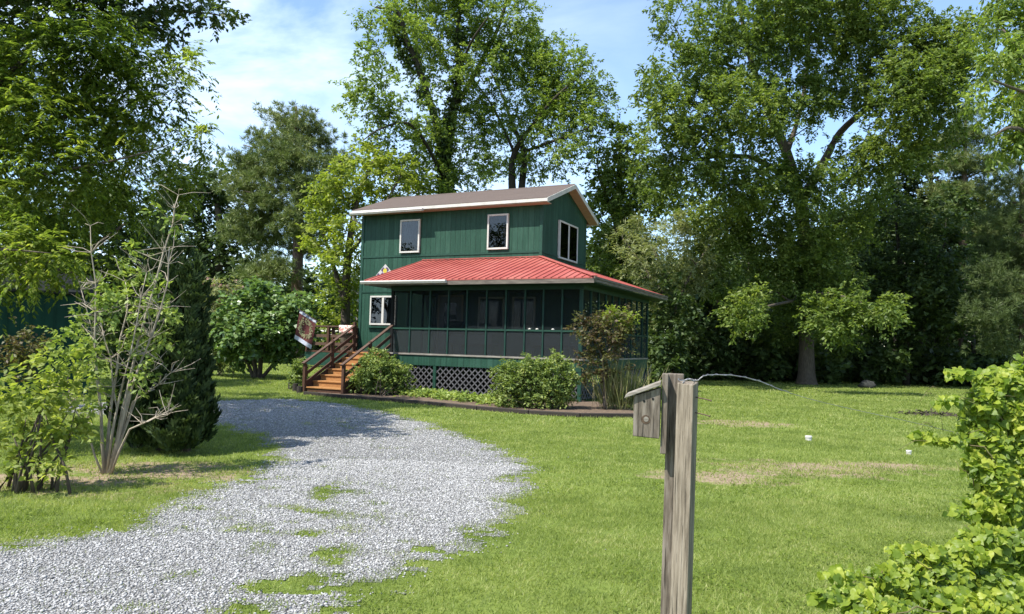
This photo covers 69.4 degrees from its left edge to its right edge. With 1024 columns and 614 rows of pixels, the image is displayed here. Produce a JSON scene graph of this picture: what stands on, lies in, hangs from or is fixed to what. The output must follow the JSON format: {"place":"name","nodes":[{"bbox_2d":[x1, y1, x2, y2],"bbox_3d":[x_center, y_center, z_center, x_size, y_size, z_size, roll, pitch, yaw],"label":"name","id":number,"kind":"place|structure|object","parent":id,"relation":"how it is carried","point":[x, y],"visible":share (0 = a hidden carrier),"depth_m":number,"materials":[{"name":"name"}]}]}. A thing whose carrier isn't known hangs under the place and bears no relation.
{"place":"outdoors","nodes":[
{"label":"outdoors","id":0,"kind":"place"},
{"bbox_2d":[0,398,605,613],"bbox_3d":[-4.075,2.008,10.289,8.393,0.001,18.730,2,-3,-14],"label":"gravel driveway","id":1,"kind":"structure","parent":0,"point":[254,550],"depth_m":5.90,"materials":[{"name":"grey gravel"}]},
{"bbox_2d":[444,321,465,338],"bbox_3d":[-1.736,1.027,24.652,0.940,1.104,0.500,0,-3,26],"label":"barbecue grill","id":2,"kind":"object","parent":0,"point":[456,324],"visible":0.32,"depth_m":24.54,"materials":[{"name":"black metal"}]},
{"bbox_2d":[450,334,500,355],"bbox_3d":[-1.156,1.198,23.333,1.500,0.660,0.640,0,-3,26],"label":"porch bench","id":3,"kind":"object","parent":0,"point":[461,338],"visible":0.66,"depth_m":23.18,"materials":[{"name":"grey wood"}]},
{"bbox_2d":[0,340,982,613],"bbox_3d":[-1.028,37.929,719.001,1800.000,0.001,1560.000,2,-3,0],"label":"lawn ground","id":4,"kind":"structure","parent":0,"point":[86,474],"depth_m":7.57,"materials":[{"name":"green plant"}]},
{"bbox_2d":[0,317,55,388],"bbox_3d":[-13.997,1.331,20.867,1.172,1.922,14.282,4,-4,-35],"label":"dark shrub","id":5,"kind":"object","parent":4,"relation":"on","point":[17,348],"visible":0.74,"depth_m":15.40,"materials":[{"name":"green plant"}]},
{"bbox_2d":[0,272,101,395],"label":"garden shed","id":6,"kind":"structure","parent":4,"relation":"on","point":[57,318],"depth_m":18.47,"materials":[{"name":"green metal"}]},
{"bbox_2d":[0,342,104,494],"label":"leafy shrub","id":7,"kind":"object","parent":4,"relation":"on","point":[56,428],"visible":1,"depth_m":7.41,"materials":[{"name":"green plant"}]},
{"bbox_2d":[0,168,197,348],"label":"backdrop tree","id":8,"kind":"object","parent":4,"relation":"on","point":[120,230],"visible":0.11,"depth_m":23.17,"materials":[{"name":"green plant"}]},
{"bbox_2d":[0,0,225,337],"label":"locust tree","id":9,"kind":"object","parent":4,"relation":"on","point":[59,70],"visible":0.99,"depth_m":10.52,"materials":[{"name":"green plant"}]},
{"bbox_2d":[32,179,202,474],"bbox_3d":[-4.487,0.213,8.442,1.882,3.396,1.200,2,-3,0],"label":"bare shrub","id":10,"kind":"object","parent":4,"relation":"on","point":[109,459],"visible":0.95,"depth_m":8.42,"materials":[{"name":"green plant"}]},
{"bbox_2d":[0,0,251,194],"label":"oak tree","id":11,"kind":"object","parent":4,"relation":"on","point":[150,13],"visible":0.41,"depth_m":15.36,"materials":[{"name":"green plant"}]},
{"bbox_2d":[102,193,221,452],"bbox_3d":[-4.848,0.201,10.284,1.727,3.574,1.423,2,-3,0],"label":"arborvitae","id":12,"kind":"object","parent":4,"relation":"on","point":[192,425],"visible":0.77,"depth_m":10.01,"materials":[{"name":"green plant"}]},
{"bbox_2d":[140,151,274,307],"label":"oak tree","id":13,"kind":"object","parent":4,"relation":"on","point":[219,259],"visible":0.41,"depth_m":46.72,"materials":[{"name":"green plant"}]},
{"bbox_2d":[202,271,243,375],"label":"mimosa tree","id":14,"kind":"object","parent":4,"relation":"on","point":[215,305],"visible":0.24,"depth_m":30.18,"materials":[{"name":"green plant"}]},
{"bbox_2d":[208,275,323,377],"bbox_3d":[-9.798,0.787,28.859,4.759,4.146,3.388,2,-3,0],"label":"fig tree","id":15,"kind":"object","parent":4,"relation":"on","point":[251,325],"visible":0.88,"depth_m":28.55,"materials":[{"name":"green plant"}]},
{"bbox_2d":[204,99,362,360],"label":"pine tree","id":16,"kind":"object","parent":4,"relation":"on","point":[285,157],"visible":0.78,"depth_m":41.85,"materials":[{"name":"green plant"}]},
{"bbox_2d":[292,383,298,390],"bbox_3d":[-6.554,2.435,22.372,0.174,0.243,0.180,2,-3,0],"label":"timber stub","id":17,"kind":"object","parent":4,"relation":"on","point":[294,386],"visible":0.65,"depth_m":22.30,"materials":[{"name":"grey wood"}]},
{"bbox_2d":[286,356,309,389],"bbox_3d":[-6.633,2.112,23.058,0.808,1.152,0.852,2,-3,-17],"label":"shrub","id":18,"kind":"object","parent":4,"relation":"on","point":[297,366],"visible":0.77,"depth_m":22.97,"materials":[{"name":"green plant"}]},
{"bbox_2d":[296,386,302,392],"bbox_3d":[-6.238,2.430,21.718,0.174,0.203,0.180,2,-3,0],"label":"timber stub","id":19,"kind":"object","parent":4,"relation":"on","point":[299,389],"visible":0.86,"depth_m":21.65,"materials":[{"name":"grey wood"}]},
{"bbox_2d":[305,325,403,376],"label":"wooden deck","id":20,"kind":"structure","parent":4,"relation":"on","point":[318,357],"depth_m":24.96,"materials":[{"name":"brown wood"}]},
{"bbox_2d":[294,309,320,348],"bbox_3d":[-6.931,0.742,25.093,0.854,1.369,0.090,2,-3,-9],"label":"garden flag","id":21,"kind":"object","parent":20,"relation":"attached to","point":[305,330],"visible":1,"depth_m":25.07,"materials":[{"name":"multicoloured fabric"}]},
{"bbox_2d":[339,325,352,332],"bbox_3d":[-5.483,0.741,24.566,0.562,0.273,0.154,0,-3,26],"label":"draped cloth","id":22,"kind":"object","parent":20,"relation":"on","point":[342,328],"visible":0.67,"depth_m":24.54,"materials":[{"name":"white fabric"}]},
{"bbox_2d":[350,286,359,349],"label":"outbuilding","id":23,"kind":"structure","parent":4,"relation":"on","point":[356,318],"depth_m":47.01,"materials":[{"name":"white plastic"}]},
{"bbox_2d":[295,127,440,349],"bbox_3d":[-6.093,-2.448,33.253,4.887,11.051,7.495,-1,-4,39],"label":"bright tree","id":24,"kind":"object","parent":4,"relation":"on","point":[341,285],"visible":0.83,"depth_m":31.91,"materials":[{"name":"green plant"}]},
{"bbox_2d":[328,0,551,195],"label":"pecan tree","id":25,"kind":"object","parent":4,"relation":"on","point":[494,56],"visible":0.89,"depth_m":37.49,"materials":[{"name":"green plant"}]},
{"bbox_2d":[387,14,469,193],"bbox_3d":[-4.141,-5.540,36.779,4.557,18.397,2.399,4,-4,-39],"label":"ivy vine","id":26,"kind":"object","parent":25,"relation":"attached to","point":[398,45],"visible":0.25,"depth_m":37.37,"materials":[{"name":"green plant"}]},
{"bbox_2d":[319,388,633,412],"bbox_3d":[-1.271,2.570,20.400,10.674,0.001,4.647,0,-3,26],"label":"mulch bed","id":27,"kind":"object","parent":4,"relation":"on","point":[584,407],"visible":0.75,"depth_m":19.31,"materials":[{"name":"brown wood"}]},
{"bbox_2d":[302,322,392,393],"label":"wooden staircase","id":28,"kind":"structure","parent":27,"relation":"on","point":[329,380],"depth_m":22.65,"materials":[{"name":"brown wood"}]},
{"bbox_2d":[346,346,417,395],"bbox_3d":[-3.870,1.988,21.859,1.953,1.658,1.870,4,-4,-38],"label":"rounded shrub","id":29,"kind":"object","parent":27,"relation":"on","point":[376,374],"visible":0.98,"depth_m":21.61,"materials":[{"name":"green plant"}]},
{"bbox_2d":[386,383,521,406],"bbox_3d":[-1.681,2.508,20.790,5.406,0.580,1.992,-1,-4,42],"label":"ground cover","id":30,"kind":"object","parent":27,"relation":"on","point":[445,394],"visible":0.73,"depth_m":20.41,"materials":[{"name":"green plant"}]},
{"bbox_2d":[303,391,632,417],"bbox_3d":[-1.684,2.445,18.547,9.854,0.100,1.114,0,-3,25],"label":"timber edging","id":31,"kind":"object","parent":27,"relation":"on","point":[545,413],"visible":0.72,"depth_m":17.62,"materials":[{"name":"brown wood"}]},
{"bbox_2d":[486,348,583,409],"bbox_3d":[0.613,1.858,18.662,2.553,1.685,1.673,2,-3,0],"label":"azalea bush","id":32,"kind":"object","parent":27,"relation":"on","point":[548,390],"visible":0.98,"depth_m":18.38,"materials":[{"name":"green plant"}]},
{"bbox_2d":[563,304,639,408],"bbox_3d":[2.237,1.206,18.530,1.987,2.666,1.357,2,-3,0],"label":"japanese maple","id":33,"kind":"object","parent":27,"relation":"on","point":[604,356],"visible":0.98,"depth_m":18.50,"materials":[{"name":"green plant"}]},
{"bbox_2d":[601,302,641,376],"bbox_3d":[2.752,1.231,18.901,1.061,2.804,0.873,1,-3,18],"label":"shrub","id":34,"kind":"object","parent":27,"relation":"on","point":[619,321],"visible":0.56,"depth_m":18.89,"materials":[{"name":"green plant"}]},
{"bbox_2d":[577,358,669,409],"bbox_3d":[2.732,1.911,18.943,2.596,1.448,1.899,2,-3,0],"label":"reed clump","id":35,"kind":"object","parent":27,"relation":"on","point":[618,387],"visible":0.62,"depth_m":18.72,"materials":[{"name":"green plant"}]},
{"bbox_2d":[0,449,974,613],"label":"clover","id":36,"kind":"object","parent":4,"relation":"on","point":[724,585],"visible":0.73,"depth_m":6.17,"materials":[{"name":"green plant"}]},
{"bbox_2d":[349,184,667,401],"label":"green house","id":37,"kind":"structure","parent":4,"relation":"on","point":[506,269],"depth_m":25.30,"materials":[{"name":"green wood"}]},
{"bbox_2d":[369,296,396,324],"bbox_3d":[-4.751,0.127,27.247,1.160,1.080,0.082,0,-3,26],"label":"window","id":38,"kind":"structure","parent":37,"relation":"in","point":[380,306],"depth_m":27.27,"materials":[{"name":"white plastic"}]},
{"bbox_2d":[376,264,390,275],"bbox_3d":[-4.689,-1.181,27.299,0.800,0.800,0.030,0,-3,26],"label":"quilt sign","id":39,"kind":"object","parent":37,"relation":"attached to","point":[385,269],"visible":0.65,"depth_m":27.32,"materials":[{"name":"white plastic"}]},
{"bbox_2d":[399,219,420,252],"bbox_3d":[-3.711,-2.576,26.912,0.850,1.220,0.082,0,-3,26],"label":"window","id":40,"kind":"structure","parent":37,"relation":"in","point":[410,232],"depth_m":26.92,"materials":[{"name":"glass"}]},
{"bbox_2d":[437,295,463,352],"bbox_3d":[-2.176,0.603,25.979,1.040,2.060,0.048,0,-3,26],"label":"porch door","id":41,"kind":"structure","parent":37,"relation":"in","point":[456,301],"depth_m":25.99,"materials":[{"name":"black glass"}]},
{"bbox_2d":[477,297,504,328],"bbox_3d":[-0.709,0.207,25.269,1.000,1.100,0.082,0,-3,26],"label":"window","id":42,"kind":"structure","parent":37,"relation":"in","point":[496,305],"depth_m":25.28,"materials":[{"name":"white plastic"}]},
{"bbox_2d":[487,213,508,249],"bbox_3d":[-0.481,-2.578,25.335,0.800,1.220,0.082,0,-3,26],"label":"window","id":43,"kind":"structure","parent":37,"relation":"in","point":[498,224],"depth_m":25.36,"materials":[{"name":"black glass"}]},
{"bbox_2d":[511,297,535,329],"bbox_3d":[0.392,0.209,24.731,0.850,1.100,0.082,0,-3,26],"label":"window","id":44,"kind":"structure","parent":37,"relation":"in","point":[517,302],"depth_m":24.78,"materials":[{"name":"white plastic"}]},
{"bbox_2d":[557,220,577,263],"bbox_3d":[2.024,-2.329,26.643,0.082,1.350,1.760,0,-3,26],"label":"window","id":45,"kind":"structure","parent":37,"relation":"in","point":[567,233],"depth_m":26.54,"materials":[{"name":"glass"}]},
{"bbox_2d":[44,185,1017,386],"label":"woods","id":46,"kind":"object","parent":4,"relation":"on","point":[879,365],"visible":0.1,"depth_m":39.26,"materials":[{"name":"green plant"}]},
{"bbox_2d":[468,25,623,188],"bbox_3d":[1.589,-6.047,40.317,9.923,20.101,4.903,-1,-4,42],"label":"pecan tree","id":47,"kind":"object","parent":4,"relation":"on","point":[554,92],"visible":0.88,"depth_m":39.24,"materials":[{"name":"green plant"}]},
{"bbox_2d":[575,108,673,373],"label":"maple tree","id":48,"kind":"object","parent":4,"relation":"on","point":[612,197],"visible":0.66,"depth_m":40.68,"materials":[{"name":"green plant"}]},
{"bbox_2d":[626,259,702,308],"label":"slim tree","id":49,"kind":"object","parent":4,"relation":"on","point":[628,302],"visible":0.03,"depth_m":43.65,"materials":[{"name":"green plant"}]},
{"bbox_2d":[601,209,729,372],"bbox_3d":[7.063,-0.622,34.510,6.870,8.092,4.556,4,-4,-36],"label":"mimosa tree","id":50,"kind":"object","parent":4,"relation":"on","point":[657,266],"visible":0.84,"depth_m":34.06,"materials":[{"name":"green plant"}]},
{"bbox_2d":[660,373,683,613],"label":"fence post","id":51,"kind":"object","parent":4,"relation":"on","point":[673,380],"visible":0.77,"depth_m":3.46,"materials":[{"name":"grey wood"}]},
{"bbox_2d":[625,373,668,453],"bbox_3d":[0.633,0.495,3.489,0.196,0.370,0.170,2,-3,13],"label":"birdhouse","id":52,"kind":"object","parent":51,"relation":"attached to","point":[649,407],"visible":0.98,"depth_m":3.42,"materials":[{"name":"grey wood"}]},
{"bbox_2d":[670,381,711,613],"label":"fence post","id":53,"kind":"object","parent":4,"relation":"on","point":[683,504],"visible":0.97,"depth_m":3.33,"materials":[{"name":"grey wood"}]},
{"bbox_2d":[678,374,956,432],"bbox_3d":[1.682,0.497,3.499,1.863,0.330,0.175,2,-3,-5],"label":"fence wire","id":54,"kind":"object","parent":53,"relation":"attached to","point":[693,380],"visible":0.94,"depth_m":3.47,"materials":[{"name":"grey metal"}]},
{"bbox_2d":[628,255,798,383],"bbox_3d":[9.975,0.743,38.524,7.550,7.122,15.833,-1,-4,45],"label":"shade tree","id":55,"kind":"object","parent":4,"relation":"on","point":[673,343],"visible":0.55,"depth_m":37.05,"materials":[{"name":"green plant"}]},
{"bbox_2d":[805,435,811,440],"bbox_3d":[5.368,2.377,13.382,0.122,0.095,0.122,2,-3,0],"label":"pipe cap","id":56,"kind":"object","parent":4,"relation":"on","point":[808,437],"visible":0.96,"depth_m":13.34,"materials":[{"name":"white plastic"}]},
{"bbox_2d":[616,0,1002,384],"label":"pecan tree","id":57,"kind":"object","parent":4,"relation":"on","point":[920,96],"visible":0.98,"depth_m":33.19,"materials":[{"name":"green plant"}]},
{"bbox_2d":[819,260,868,372],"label":"slim tree","id":58,"kind":"object","parent":4,"relation":"on","point":[856,280],"visible":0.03,"depth_m":44.50,"materials":[{"name":"green plant"}]},
{"bbox_2d":[857,380,876,387],"bbox_3d":[16.695,3.693,34.743,0.743,0.545,0.633,3,-3,-31],"label":"rock","id":59,"kind":"object","parent":4,"relation":"on","point":[866,384],"visible":0.73,"depth_m":34.61,"materials":[{"name":"grey stone"}]},
{"bbox_2d":[843,258,923,350],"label":"slim tree","id":60,"kind":"object","parent":4,"relation":"on","point":[896,325],"depth_m":43.89,"materials":[{"name":"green plant"}]},
{"bbox_2d":[805,352,1023,613],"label":"grape vine","id":61,"kind":"object","parent":4,"relation":"on","point":[977,567],"visible":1,"depth_m":3.13,"materials":[{"name":"green plant"}]},
{"bbox_2d":[892,262,943,380],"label":"slim tree","id":62,"kind":"object","parent":4,"relation":"on","point":[913,288],"visible":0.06,"depth_m":41.06,"materials":[{"name":"green plant"}]},
{"bbox_2d":[882,408,958,417],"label":"leaf litter","id":63,"kind":"object","parent":4,"relation":"on","point":[926,413],"visible":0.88,"depth_m":19.82,"materials":[{"name":"brown plant"}]},
{"bbox_2d":[839,181,1005,384],"bbox_3d":[21.994,-1.461,39.011,9.389,11.383,6.884,2,-3,0],"label":"understory tree","id":64,"kind":"object","parent":4,"relation":"on","point":[938,297],"visible":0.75,"depth_m":38.48,"materials":[{"name":"green plant"}]},
{"bbox_2d":[833,124,1018,365],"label":"shade tree","id":65,"kind":"object","parent":4,"relation":"on","point":[908,185],"visible":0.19,"depth_m":45.66,"materials":[{"name":"green plant"}]},
{"bbox_2d":[909,263,965,373],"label":"slim tree","id":66,"kind":"object","parent":4,"relation":"on","point":[920,328],"visible":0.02,"depth_m":42.90,"materials":[{"name":"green plant"}]},
{"bbox_2d":[910,254,985,384],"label":"slim tree","id":67,"kind":"object","parent":4,"relation":"on","point":[959,313],"visible":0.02,"depth_m":40.68,"materials":[{"name":"green plant"}]},
{"bbox_2d":[914,101,1022,348],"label":"pine tree","id":68,"kind":"object","parent":4,"relation":"on","point":[962,168],"visible":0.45,"depth_m":44.00,"materials":[{"name":"green plant"}]},
{"bbox_2d":[943,264,1010,359],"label":"slim tree","id":69,"kind":"object","parent":4,"relation":"on","point":[973,349],"visible":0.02,"depth_m":41.88,"materials":[{"name":"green plant"}]},
{"bbox_2d":[953,0,1023,178],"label":"pecan tree","id":70,"kind":"object","parent":4,"relation":"on","point":[1009,58],"visible":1,"depth_m":25.43,"materials":[{"name":"green plant"}]},
{"bbox_2d":[954,156,1023,363],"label":"cedar tree","id":71,"kind":"object","parent":4,"relation":"on","point":[1001,263],"visible":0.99,"depth_m":33.35,"materials":[{"name":"green plant"}]},
{"bbox_2d":[0,0,1023,337],"label":"sky","id":72,"kind":"structure","parent":0,"point":[289,50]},
{"bbox_2d":[526,335,574,355],"bbox_3d":[1.135,1.204,22.214,1.500,0.660,0.640,0,-3,26],"label":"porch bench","id":73,"kind":"object","parent":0,"point":[533,341],"visible":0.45,"depth_m":21.99,"materials":[{"name":"grey wood"}]}
]}

